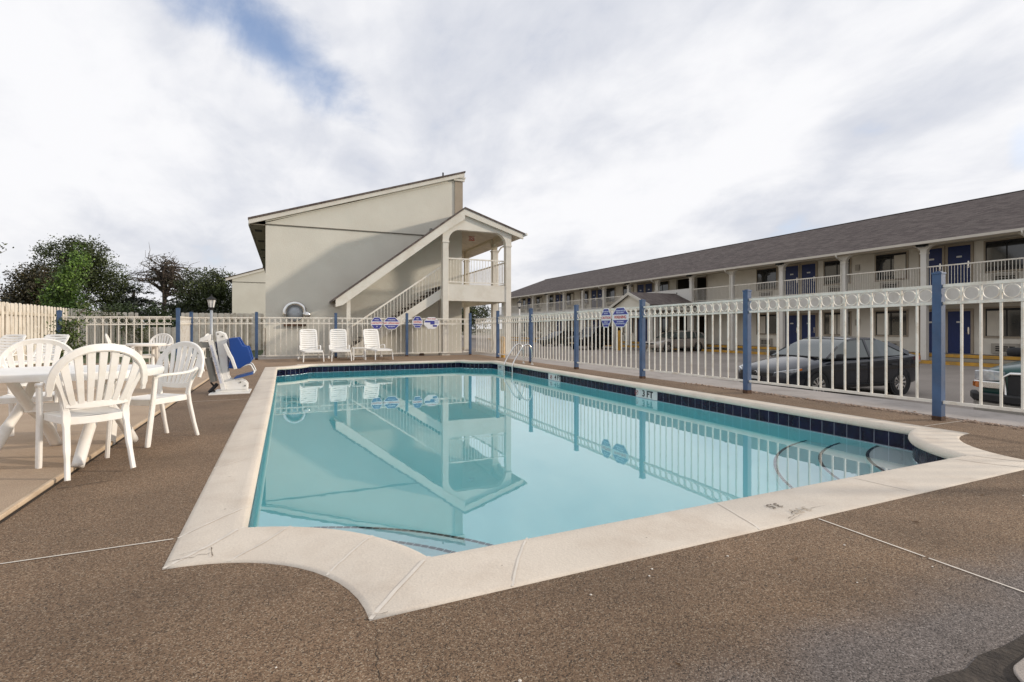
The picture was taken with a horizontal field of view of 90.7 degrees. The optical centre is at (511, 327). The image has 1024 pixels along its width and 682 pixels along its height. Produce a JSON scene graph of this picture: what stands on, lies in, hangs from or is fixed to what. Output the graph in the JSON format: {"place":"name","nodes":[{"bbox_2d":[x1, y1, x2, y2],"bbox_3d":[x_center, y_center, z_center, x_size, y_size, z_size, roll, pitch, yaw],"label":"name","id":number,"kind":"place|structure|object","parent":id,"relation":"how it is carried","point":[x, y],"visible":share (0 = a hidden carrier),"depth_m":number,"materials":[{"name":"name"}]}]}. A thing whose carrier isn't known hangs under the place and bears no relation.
{"place":"outdoors","nodes":[
{"label":"outdoors","id":0,"kind":"place"},
{"bbox_2d":[0,371,215,520],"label":"buff terrace","id":1,"kind":"structure","parent":0,"point":[21,476],"depth_m":4.51,"materials":[{"name":"concrete"}]},
{"bbox_2d":[0,338,73,435],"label":"resin chair","id":2,"kind":"object","parent":1,"relation":"on","point":[9,398],"visible":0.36,"depth_m":5.04,"materials":[{"name":"plastic"}]},
{"bbox_2d":[6,334,69,366],"bbox_3d":[-10.777,0.626,11.184,0.720,0.956,1.854,0,0,-4],"label":"sun lounger","id":3,"kind":"object","parent":1,"relation":"on","point":[62,339],"visible":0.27,"depth_m":11.85,"materials":[{"name":"white plastic"}]},
{"bbox_2d":[0,364,164,468],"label":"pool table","id":4,"kind":"object","parent":1,"relation":"on","point":[13,378],"visible":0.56,"depth_m":4.06,"materials":[{"name":"white plastic"}]},
{"bbox_2d":[0,373,216,519],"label":"terrace edge","id":5,"kind":"object","parent":1,"relation":"attached to","point":[46,485],"visible":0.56,"depth_m":3.53,"materials":[{"name":"concrete"}]},
{"bbox_2d":[33,335,265,364],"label":"lawn","id":6,"kind":"structure","parent":0,"point":[260,352],"depth_m":20.80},
{"bbox_2d":[0,262,71,318],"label":"oak tree","id":7,"kind":"object","parent":6,"relation":"on","point":[22,279],"visible":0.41,"depth_m":42.16,"materials":[{"name":"green plant"}]},
{"bbox_2d":[0,302,104,360],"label":"board fence","id":8,"kind":"object","parent":6,"relation":"on","point":[9,322],"visible":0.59,"depth_m":16.54,"materials":[{"name":"paint"}]},
{"bbox_2d":[27,239,98,333],"bbox_3d":[-21.259,-1.524,24.129,2.619,5.456,2.622,0,0,-24],"label":"leafy sapling","id":9,"kind":"object","parent":6,"relation":"on","point":[61,295],"visible":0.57,"depth_m":23.91,"materials":[{"name":"green plant"}]},
{"bbox_2d":[20,234,142,317],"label":"oak tree","id":10,"kind":"object","parent":6,"relation":"on","point":[98,279],"visible":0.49,"depth_m":45.31,"materials":[{"name":"green plant"}]},
{"bbox_2d":[5,292,230,341],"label":"undergrowth","id":11,"kind":"object","parent":6,"relation":"on","point":[194,310],"visible":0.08,"depth_m":43.19,"materials":[{"name":"plant"}]},
{"bbox_2d":[105,312,140,347],"bbox_3d":[-18.061,0.180,23.473,1.485,1.841,0.140,0,0,-8],"label":"board fence","id":12,"kind":"object","parent":6,"relation":"on","point":[107,329],"visible":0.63,"depth_m":23.42,"materials":[{"name":"paint"}]},
{"bbox_2d":[95,308,157,351],"bbox_3d":[-17.577,0.220,23.157,2.466,2.291,1.566,0,0,-24],"label":"climbing vine","id":13,"kind":"object","parent":6,"relation":"on","point":[136,330],"visible":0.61,"depth_m":23.21,"materials":[{"name":"green plant"}]},
{"bbox_2d":[91,299,175,342],"bbox_3d":[-22.345,-0.327,30.405,4.990,3.078,2.713,0,0,-24],"label":"leafy bush","id":14,"kind":"object","parent":6,"relation":"on","point":[153,311],"visible":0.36,"depth_m":30.44,"materials":[{"name":"green plant"}]},
{"bbox_2d":[101,286,183,321],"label":"pine tree","id":15,"kind":"object","parent":6,"relation":"on","point":[133,291],"visible":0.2,"depth_m":46.65,"materials":[{"name":"green plant"}]},
{"bbox_2d":[140,318,175,350],"bbox_3d":[-16.582,0.308,24.020,1.789,1.585,0.140,0,0,-17],"label":"board fence","id":16,"kind":"object","parent":6,"relation":"on","point":[171,331],"visible":0.48,"depth_m":23.95,"materials":[{"name":"paint"}]},
{"bbox_2d":[126,245,200,322],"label":"pine tree","id":17,"kind":"object","parent":6,"relation":"on","point":[165,277],"visible":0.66,"depth_m":49.71,"materials":[{"name":"green plant"}]},
{"bbox_2d":[161,265,235,315],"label":"oak tree","id":18,"kind":"object","parent":6,"relation":"on","point":[219,289],"visible":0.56,"depth_m":46.53,"materials":[{"name":"green plant"}]},
{"bbox_2d":[181,313,265,350],"bbox_3d":[-13.914,0.179,24.667,3.784,1.842,0.140,0,0,-21],"label":"board fence","id":19,"kind":"object","parent":6,"relation":"on","point":[251,336],"visible":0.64,"depth_m":24.77,"materials":[{"name":"paint"}]},
{"bbox_2d":[225,268,265,341],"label":"motel wing","id":20,"kind":"structure","parent":6,"relation":"on","point":[248,292],"depth_m":41.78,"materials":[{"name":"paint"}]},
{"bbox_2d":[462,335,535,339],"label":"lot","id":21,"kind":"structure","parent":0,"point":[473,336],"depth_m":89.62,"materials":[{"name":"asphalt"}]},
{"bbox_2d":[0,0,1023,328],"label":"sky","id":22,"kind":"structure","parent":0,"point":[606,133],"materials":[{"name":"white"}]},
{"bbox_2d":[33,329,1015,363],"bbox_3d":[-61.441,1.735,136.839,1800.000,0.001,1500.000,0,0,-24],"label":"ground","id":23,"kind":"structure","parent":0,"point":[973,360],"depth_m":29.27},
{"bbox_2d":[253,347,528,359],"bbox_3d":[-10.407,1.412,33.554,10.900,0.600,30.255,0,0,-24],"label":"building apron","id":24,"kind":"object","parent":23,"relation":"on","point":[390,355],"visible":0.15,"depth_m":20.46,"materials":[{"name":"concrete"}]},
{"bbox_2d":[248,171,527,357],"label":"motel wing","id":25,"kind":"structure","parent":24,"relation":"on","point":[398,251],"depth_m":20.80,"materials":[{"name":"paint"}]},
{"bbox_2d":[282,301,310,325],"bbox_3d":[-8.350,-0.562,19.623,1.030,0.965,0.353,0,0,-24],"label":"exhaust hood","id":26,"kind":"object","parent":25,"relation":"attached to","point":[294,309],"visible":0.91,"depth_m":19.60,"materials":[{"name":"silver metal"}]},
{"bbox_2d":[0,354,1023,681],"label":"pool deck","id":27,"kind":"structure","parent":23,"relation":"on","point":[762,606],"depth_m":2.03,"materials":[{"name":"concrete"}]},
{"bbox_2d":[0,334,26,367],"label":"sun lounger","id":28,"kind":"object","parent":27,"relation":"on","point":[8,339],"visible":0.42,"depth_m":11.88,"materials":[{"name":"white plastic"}]},
{"bbox_2d":[34,343,147,480],"bbox_3d":[-3.234,0.597,3.861,0.643,0.967,0.617,0,0,33],"label":"resin chair","id":29,"kind":"object","parent":27,"relation":"on","point":[69,413],"visible":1,"depth_m":3.75,"materials":[{"name":"plastic"}]},
{"bbox_2d":[0,374,216,523],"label":"terrace joint","id":30,"kind":"object","parent":27,"relation":"on","point":[33,499],"visible":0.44,"depth_m":3.58,"materials":[{"name":"concrete"}]},
{"bbox_2d":[56,310,171,364],"bbox_3d":[-10.868,0.312,13.887,2.553,1.576,0.106,0,0,-24],"label":"metal fence","id":31,"kind":"object","parent":27,"relation":"on","point":[58,316],"visible":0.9,"depth_m":13.82,"materials":[{"name":"metal"}]},
{"bbox_2d":[39,295,99,358],"bbox_3d":[-11.833,0.115,13.489,1.313,2.020,0.902,0,0,-39],"label":"climbing vine","id":32,"kind":"object","parent":31,"relation":"attached to","point":[65,327],"visible":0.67,"depth_m":13.47,"materials":[{"name":"green plant"}]},
{"bbox_2d":[105,334,134,364],"bbox_3d":[-9.905,0.622,12.810,0.643,0.967,0.617,0,0,-34],"label":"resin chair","id":33,"kind":"object","parent":27,"relation":"on","point":[108,340],"visible":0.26,"depth_m":12.70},
{"bbox_2d":[126,343,166,364],"bbox_3d":[-8.824,0.748,12.207,0.800,0.756,0.794,0,0,-34],"label":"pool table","id":34,"kind":"object","parent":27,"relation":"on","point":[153,356],"visible":0.64,"depth_m":12.16,"materials":[{"name":"white plastic"}]},
{"bbox_2d":[111,341,204,447],"bbox_3d":[-3.490,0.622,5.000,0.617,0.967,0.643,0,0,15],"label":"resin chair","id":35,"kind":"object","parent":27,"relation":"on","point":[155,397],"visible":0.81,"depth_m":5.15,"materials":[{"name":"plastic"}]},
{"bbox_2d":[142,333,173,368],"bbox_3d":[-9.175,0.622,13.021,0.617,0.967,0.643,0,0,-4],"label":"resin chair","id":36,"kind":"object","parent":27,"relation":"on","point":[171,342],"visible":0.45,"depth_m":13.27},
{"bbox_2d":[176,308,190,359],"bbox_3d":[-10.052,0.262,15.551,0.107,1.676,2.394,0,0,-24],"label":"metal fence","id":37,"kind":"object","parent":27,"relation":"on","point":[183,328],"visible":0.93,"depth_m":15.18,"materials":[{"name":"metal"}]},
{"bbox_2d":[178,333,208,370],"bbox_3d":[-8.110,0.622,12.907,0.643,0.967,0.617,0,0,-19],"label":"resin chair","id":38,"kind":"object","parent":27,"relation":"on","point":[203,349],"visible":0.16,"depth_m":12.87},
{"bbox_2d":[206,294,216,361],"bbox_3d":[-9.809,0.000,16.500,0.310,2.200,0.310,0,0,-24],"label":"lamp post","id":39,"kind":"object","parent":27,"relation":"on","point":[211,301],"visible":0.81,"depth_m":16.46,"materials":[{"name":"white metal"}]},
{"bbox_2d":[189,312,252,360],"bbox_3d":[-9.799,0.282,17.085,1.883,1.636,0.106,0,0,-24],"label":"metal fence","id":40,"kind":"object","parent":27,"relation":"on","point":[199,323],"visible":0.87,"depth_m":17.02,"materials":[{"name":"metal"}]},
{"bbox_2d":[198,331,255,394],"bbox_3d":[-4.830,0.576,8.590,0.846,1.048,0.570,0,0,-24],"label":"pool lift","id":41,"kind":"object","parent":27,"relation":"on","point":[237,351],"visible":1,"depth_m":8.45,"materials":[{"name":"white plastic"}]},
{"bbox_2d":[298,329,323,361],"bbox_3d":[-6.753,0.567,16.978,0.720,1.074,1.637,0,0,-28],"label":"sun lounger","id":42,"kind":"object","parent":27,"relation":"on","point":[308,337],"visible":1,"depth_m":17.53,"materials":[{"name":"white plastic"}]},
{"bbox_2d":[328,329,351,361],"bbox_3d":[-5.911,0.567,17.355,0.720,1.074,1.637,0,0,-23],"label":"sun lounger","id":43,"kind":"object","parent":27,"relation":"on","point":[338,343],"visible":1,"depth_m":17.94,"materials":[{"name":"white plastic"}]},
{"bbox_2d":[352,347,365,359],"bbox_3d":[-5.288,0.888,17.466,0.435,0.426,0.400,0,0,-24],"label":"side table","id":44,"kind":"object","parent":27,"relation":"on","point":[364,352],"visible":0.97,"depth_m":17.45,"materials":[{"name":"white plastic"}]},
{"bbox_2d":[255,312,471,359],"bbox_3d":[-5.282,0.242,19.113,7.926,1.716,0.106,0,0,-24],"label":"metal fence","id":45,"kind":"object","parent":27,"relation":"on","point":[335,323],"visible":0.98,"depth_m":18.88,"materials":[{"name":"metal"}]},
{"bbox_2d":[371,317,381,328],"bbox_3d":[-5.119,-0.185,19.141,0.420,0.460,0.011,0,0,-24],"label":"pool sign","id":46,"kind":"object","parent":45,"relation":"attached to","point":[376,322],"visible":1,"depth_m":19.13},
{"bbox_2d":[384,317,398,328],"bbox_3d":[-4.615,-0.185,19.361,0.600,0.470,0.011,0,0,-24],"label":"pool sign","id":47,"kind":"object","parent":45,"relation":"attached to","point":[391,322],"visible":1,"depth_m":19.36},
{"bbox_2d":[412,316,422,327],"bbox_3d":[-3.696,-0.230,19.780,0.400,0.460,0.011,0,0,-24],"label":"pool sign","id":48,"kind":"object","parent":45,"relation":"attached to","point":[417,321],"visible":1,"depth_m":19.77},
{"bbox_2d":[424,317,438,328],"bbox_3d":[-3.183,-0.200,20.005,0.600,0.460,0.011,0,0,-24],"label":"pool sign","id":49,"kind":"object","parent":45,"relation":"attached to","point":[431,322],"visible":1,"depth_m":20.00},
{"bbox_2d":[362,329,392,359],"bbox_3d":[-4.813,0.567,18.070,0.720,1.074,1.638,0,0,-33],"label":"sun lounger","id":50,"kind":"object","parent":27,"relation":"on","point":[376,341],"visible":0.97,"depth_m":18.57,"materials":[{"name":"white plastic"}]},
{"bbox_2d":[0,372,1023,591],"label":"deck joint","id":51,"kind":"object","parent":27,"relation":"on","point":[625,378],"visible":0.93,"depth_m":2.47,"materials":[{"name":"concrete"}]},
{"bbox_2d":[57,480,999,681],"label":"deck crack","id":52,"kind":"object","parent":27,"relation":"on","point":[571,660],"visible":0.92,"depth_m":1.70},
{"bbox_2d":[162,360,1023,620],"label":"swimming pool","id":53,"kind":"structure","parent":27,"relation":"in","point":[378,578],"depth_m":2.87,"materials":[{"name":"beige stone"}]},
{"bbox_2d":[504,343,533,372],"bbox_3d":[0.180,1.339,15.340,0.755,1.723,0.688,0,0,-24],"label":"pool ladder","id":54,"kind":"object","parent":53,"relation":"attached to","point":[522,346],"visible":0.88,"depth_m":15.19,"materials":[{"name":"silver metal"}]},
{"bbox_2d":[250,368,917,556],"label":"water","id":55,"kind":"structure","parent":53,"relation":"in","point":[434,462],"depth_m":5.20,"materials":[{"name":"liquid"}]},
{"bbox_2d":[475,271,1023,420],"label":"metal fence","id":56,"kind":"object","parent":27,"relation":"on","point":[938,303],"visible":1,"depth_m":7.69,"materials":[{"name":"white metal"}]},
{"bbox_2d":[601,308,610,326],"bbox_3d":[2.276,-0.245,12.225,0.011,0.460,0.400,0,0,-24],"label":"pool sign","id":57,"kind":"object","parent":56,"relation":"attached to","point":[606,317],"visible":1,"depth_m":12.21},
{"bbox_2d":[612,307,628,326],"bbox_3d":[2.504,-0.250,11.691,0.011,0.460,0.620,0,0,-24],"label":"pool sign","id":58,"kind":"object","parent":56,"relation":"attached to","point":[620,316],"visible":1,"depth_m":11.68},
{"bbox_2d":[929,635,1023,681],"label":"soil strip","id":59,"kind":"object","parent":27,"relation":"on","point":[983,667],"visible":1,"depth_m":1.63,"materials":[{"name":"soil"}]},
{"bbox_2d":[1013,658,1023,681],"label":"slab edge","id":60,"kind":"object","parent":27,"relation":"on","point":[1018,668],"visible":1,"depth_m":1.60,"materials":[{"name":"concrete"}]},
{"bbox_2d":[462,338,990,408],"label":"parking lot","id":61,"kind":"structure","parent":23,"relation":"on","point":[952,382],"depth_m":22.01,"materials":[{"name":"asphalt"}]},
{"bbox_2d":[462,305,490,334],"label":"oak tree","id":62,"kind":"object","parent":61,"relation":"on","point":[480,312],"visible":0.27,"depth_m":81.77,"materials":[{"name":"green plant"}]},
{"bbox_2d":[517,300,521,350],"bbox_3d":[0.445,0.005,30.015,0.310,3.340,0.310,0,0,-24],"label":"lamp post","id":63,"kind":"object","parent":61,"relation":"on","point":[519,302],"visible":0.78,"depth_m":29.97,"materials":[{"name":"white metal"}]},
{"bbox_2d":[537,330,573,345],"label":"parked car","id":64,"kind":"object","parent":61,"relation":"on","point":[542,341],"visible":0.46,"depth_m":46.45,"materials":[{"name":"black paint"}]},
{"bbox_2d":[569,326,623,349],"bbox_3d":[6.684,0.787,40.486,4.870,1.861,2.350,0,0,-37],"label":"parked car","id":65,"kind":"object","parent":61,"relation":"on","point":[597,336],"visible":0.49,"depth_m":39.60,"materials":[{"name":"black paint"}]},
{"bbox_2d":[618,330,620,349],"bbox_3d":[8.070,0.925,37.934,0.240,1.500,0.234,0,0,-24],"label":"bollard","id":66,"kind":"object","parent":61,"relation":"on","point":[619,339],"visible":0.89,"depth_m":37.83,"materials":[{"name":"metal"}]},
{"bbox_2d":[609,292,696,351],"bbox_3d":[10.766,-0.512,38.815,4.560,4.375,4.840,0,0,-24],"label":"entrance porch","id":67,"kind":"object","parent":61,"relation":"on","point":[629,299],"visible":0.59,"depth_m":37.62,"materials":[{"name":"brown"}]},
{"bbox_2d":[645,330,706,351],"bbox_3d":[11.875,0.935,36.726,4.643,1.546,2.190,0,0,-22],"label":"parked car","id":68,"kind":"object","parent":61,"relation":"on","point":[681,340],"visible":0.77,"depth_m":36.08,"materials":[{"name":"grey paint"}]},
{"bbox_2d":[738,336,920,394],"bbox_3d":[8.169,0.963,13.086,4.695,1.491,2.230,0,0,-18],"label":"parked car","id":69,"kind":"object","parent":61,"relation":"on","point":[893,369],"visible":0.69,"depth_m":12.40,"materials":[{"name":"grey paint"}]},
{"bbox_2d":[970,347,1023,415],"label":"parked truck","id":70,"kind":"object","parent":61,"relation":"on","point":[1011,385],"visible":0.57,"depth_m":7.22,"materials":[{"name":"green paint"}]},
{"bbox_2d":[482,354,1023,426],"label":"concrete walk","id":71,"kind":"structure","parent":23,"relation":"on","point":[1014,420],"depth_m":8.15,"materials":[{"name":"concrete"}]},
{"bbox_2d":[501,336,504,357],"bbox_3d":[-0.338,0.710,18.867,0.160,0.800,0.156,0,0,-24],"label":"bollard","id":72,"kind":"object","parent":71,"relation":"on","point":[502,345],"visible":0.96,"depth_m":18.81,"materials":[{"name":"yellow paint"}]},
{"bbox_2d":[489,190,1023,366],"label":"motel building","id":73,"kind":"structure","parent":23,"relation":"on","point":[976,240],"depth_m":29.12,"materials":[{"name":"paint"}]},
{"bbox_2d":[521,298,525,308],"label":"window","id":74,"kind":"structure","parent":73,"relation":"in","point":[523,301],"depth_m":68.90,"materials":[{"name":"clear glass"}]},
{"bbox_2d":[527,297,530,312],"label":"door","id":75,"kind":"structure","parent":73,"relation":"in","point":[528,299],"depth_m":67.47,"materials":[{"name":"blue paint"}]},
{"bbox_2d":[536,296,541,307],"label":"window","id":76,"kind":"structure","parent":73,"relation":"in","point":[538,299],"depth_m":64.83,"materials":[{"name":"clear glass"}]},
{"bbox_2d":[537,320,541,331],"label":"window","id":77,"kind":"structure","parent":73,"relation":"in","point":[537,320],"depth_m":64.56,"materials":[{"name":"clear glass"}]},
{"bbox_2d":[555,294,559,310],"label":"door","id":78,"kind":"structure","parent":73,"relation":"in","point":[557,296],"depth_m":60.24,"materials":[{"name":"blue paint"}]},
{"bbox_2d":[560,293,562,310],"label":"door","id":79,"kind":"structure","parent":73,"relation":"in","point":[561,295],"depth_m":59.42,"materials":[{"name":"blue paint"}]},
{"bbox_2d":[566,320,573,330],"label":"window","id":80,"kind":"structure","parent":73,"relation":"in","point":[569,320],"depth_m":57.81,"materials":[{"name":"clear glass"}]},
{"bbox_2d":[566,292,573,305],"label":"window","id":81,"kind":"structure","parent":73,"relation":"in","point":[569,296],"depth_m":57.76,"materials":[{"name":"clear glass"}]},
{"bbox_2d":[580,290,588,304],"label":"window","id":82,"kind":"structure","parent":73,"relation":"in","point":[587,291],"depth_m":54.54,"materials":[{"name":"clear glass"}]},
{"bbox_2d":[591,289,596,308],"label":"door","id":83,"kind":"structure","parent":73,"relation":"in","point":[594,291],"depth_m":53.08,"materials":[{"name":"blue paint"}]},
{"bbox_2d":[597,288,601,306],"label":"door","id":84,"kind":"structure","parent":73,"relation":"in","point":[599,292],"depth_m":52.24,"materials":[{"name":"blue paint"}]},
{"bbox_2d":[606,287,614,302],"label":"window","id":85,"kind":"structure","parent":73,"relation":"in","point":[610,292],"depth_m":50.53,"materials":[{"name":"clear glass"}]},
{"bbox_2d":[623,318,633,332],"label":"window","id":86,"kind":"structure","parent":73,"relation":"in","point":[632,318],"depth_m":47.33,"materials":[{"name":"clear glass"}]},
{"bbox_2d":[623,285,633,294],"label":"window","id":87,"kind":"structure","parent":73,"relation":"in","point":[632,286],"depth_m":48.16,"materials":[{"name":"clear glass"}]},
{"bbox_2d":[637,318,638,340],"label":"door","id":88,"kind":"structure","parent":73,"relation":"in","point":[637,318],"depth_m":46.53,"materials":[{"name":"blue paint"}]},
{"bbox_2d":[637,283,644,292],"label":"door","id":89,"kind":"structure","parent":73,"relation":"in","point":[641,286],"depth_m":46.09,"materials":[{"name":"blue paint"}]},
{"bbox_2d":[645,318,646,340],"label":"door","id":90,"kind":"structure","parent":73,"relation":"in","point":[645,318],"depth_m":45.49,"materials":[{"name":"blue paint"}]},
{"bbox_2d":[645,282,652,292],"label":"door","id":91,"kind":"structure","parent":73,"relation":"in","point":[649,285],"depth_m":45.12,"materials":[{"name":"blue paint"}]},
{"bbox_2d":[660,280,668,290],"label":"window","id":92,"kind":"structure","parent":73,"relation":"in","point":[664,285],"depth_m":43.34,"materials":[{"name":"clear glass"}]},
{"bbox_2d":[661,317,668,332],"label":"window","id":93,"kind":"structure","parent":73,"relation":"in","point":[662,318],"depth_m":43.41,"materials":[{"name":"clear glass"}]},
{"bbox_2d":[756,313,776,334],"bbox_3d":[17.190,-0.260,34.136,0.070,1.420,1.640,0,0,-24],"label":"window","id":94,"kind":"structure","parent":73,"relation":"in","point":[763,317],"depth_m":34.13,"materials":[{"name":"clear glass"}]},
{"bbox_2d":[756,267,777,290],"bbox_3d":[17.190,-3.300,34.136,0.070,1.500,1.640,0,0,-24],"label":"window","id":95,"kind":"structure","parent":73,"relation":"in","point":[765,274],"depth_m":34.08,"materials":[{"name":"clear glass"}]},
{"bbox_2d":[785,313,799,345],"bbox_3d":[17.958,0.145,32.420,0.075,2.150,1.100,0,0,-24],"label":"door","id":96,"kind":"structure","parent":73,"relation":"in","point":[792,317],"depth_m":32.38,"materials":[{"name":"blue paint"}]},
{"bbox_2d":[785,263,799,295],"bbox_3d":[17.935,-3.005,32.410,0.125,2.150,1.100,0,0,-24],"label":"door","id":97,"kind":"structure","parent":73,"relation":"in","point":[792,271],"depth_m":32.38,"materials":[{"name":"blue paint"}]},
{"bbox_2d":[800,313,817,339],"bbox_3d":[18.402,0.145,31.370,0.125,2.150,1.100,0,0,-24],"label":"door","id":98,"kind":"structure","parent":73,"relation":"in","point":[803,316],"depth_m":31.44,"materials":[{"name":"blue paint"}]},
{"bbox_2d":[800,261,817,294],"bbox_3d":[18.402,-3.005,31.370,0.125,2.150,1.100,0,0,-24],"label":"door","id":99,"kind":"structure","parent":73,"relation":"in","point":[809,269],"depth_m":31.38,"materials":[{"name":"blue paint"}]},
{"bbox_2d":[823,311,851,335],"bbox_3d":[19.144,-0.260,29.785,0.070,1.420,1.640,0,0,-24],"label":"window","id":100,"kind":"structure","parent":73,"relation":"in","point":[826,315],"depth_m":29.87,"materials":[{"name":"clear glass"}]},
{"bbox_2d":[823,258,851,285],"bbox_3d":[19.144,-3.300,29.785,0.070,1.500,1.640,0,0,-24],"label":"window","id":101,"kind":"structure","parent":73,"relation":"in","point":[830,267],"depth_m":29.93,"materials":[{"name":"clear glass"}]},
{"bbox_2d":[874,309,907,336],"bbox_3d":[20.336,-0.260,27.130,0.070,1.420,1.640,0,0,-24],"label":"window","id":102,"kind":"structure","parent":73,"relation":"in","point":[893,316],"depth_m":27.14,"materials":[{"name":"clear glass"}]},
{"bbox_2d":[874,250,907,281],"bbox_3d":[20.336,-3.300,27.130,0.070,1.500,1.640,0,0,-24],"label":"window","id":103,"kind":"structure","parent":73,"relation":"in","point":[893,260],"depth_m":27.11,"materials":[{"name":"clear glass"}]},
{"bbox_2d":[919,310,931,351],"bbox_3d":[21.103,0.145,25.414,0.075,2.150,1.100,0,0,-24],"label":"door","id":104,"kind":"structure","parent":73,"relation":"in","point":[930,311],"depth_m":25.46,"materials":[{"name":"blue paint"}]},
{"bbox_2d":[919,245,944,285],"bbox_3d":[21.081,-3.005,25.404,0.125,2.150,1.100,0,0,-24],"label":"door","id":105,"kind":"structure","parent":73,"relation":"in","point":[937,253],"depth_m":25.23,"materials":[{"name":"blue paint"}]},
{"bbox_2d":[945,308,973,353],"bbox_3d":[21.548,0.145,24.364,0.125,2.150,1.100,0,0,-24],"label":"door","id":106,"kind":"structure","parent":73,"relation":"in","point":[952,316],"depth_m":24.39,"materials":[{"name":"blue paint"}]},
{"bbox_2d":[945,242,973,283],"bbox_3d":[21.548,-3.005,24.364,0.125,2.150,1.100,0,0,-24],"label":"door","id":107,"kind":"structure","parent":73,"relation":"in","point":[958,253],"depth_m":24.32,"materials":[{"name":"blue paint"}]},
{"bbox_2d":[984,306,1020,337],"bbox_3d":[22.289,-0.260,22.778,0.070,1.420,1.640,0,0,-24],"label":"window","id":108,"kind":"structure","parent":73,"relation":"in","point":[1011,314],"depth_m":22.86,"materials":[{"name":"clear glass"}]},
{"bbox_2d":[984,236,1023,272],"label":"window","id":109,"kind":"structure","parent":73,"relation":"in","point":[1005,248],"depth_m":22.86,"materials":[{"name":"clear glass"}]},
{"label":"gravel bed","id":110,"kind":"structure","parent":0,"visible":0},
{"bbox_2d":[684,382,1023,429],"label":"pebbles","id":111,"kind":"object","parent":110,"relation":"on","point":[898,411],"visible":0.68,"depth_m":6.93,"materials":[{"name":"gravel"}]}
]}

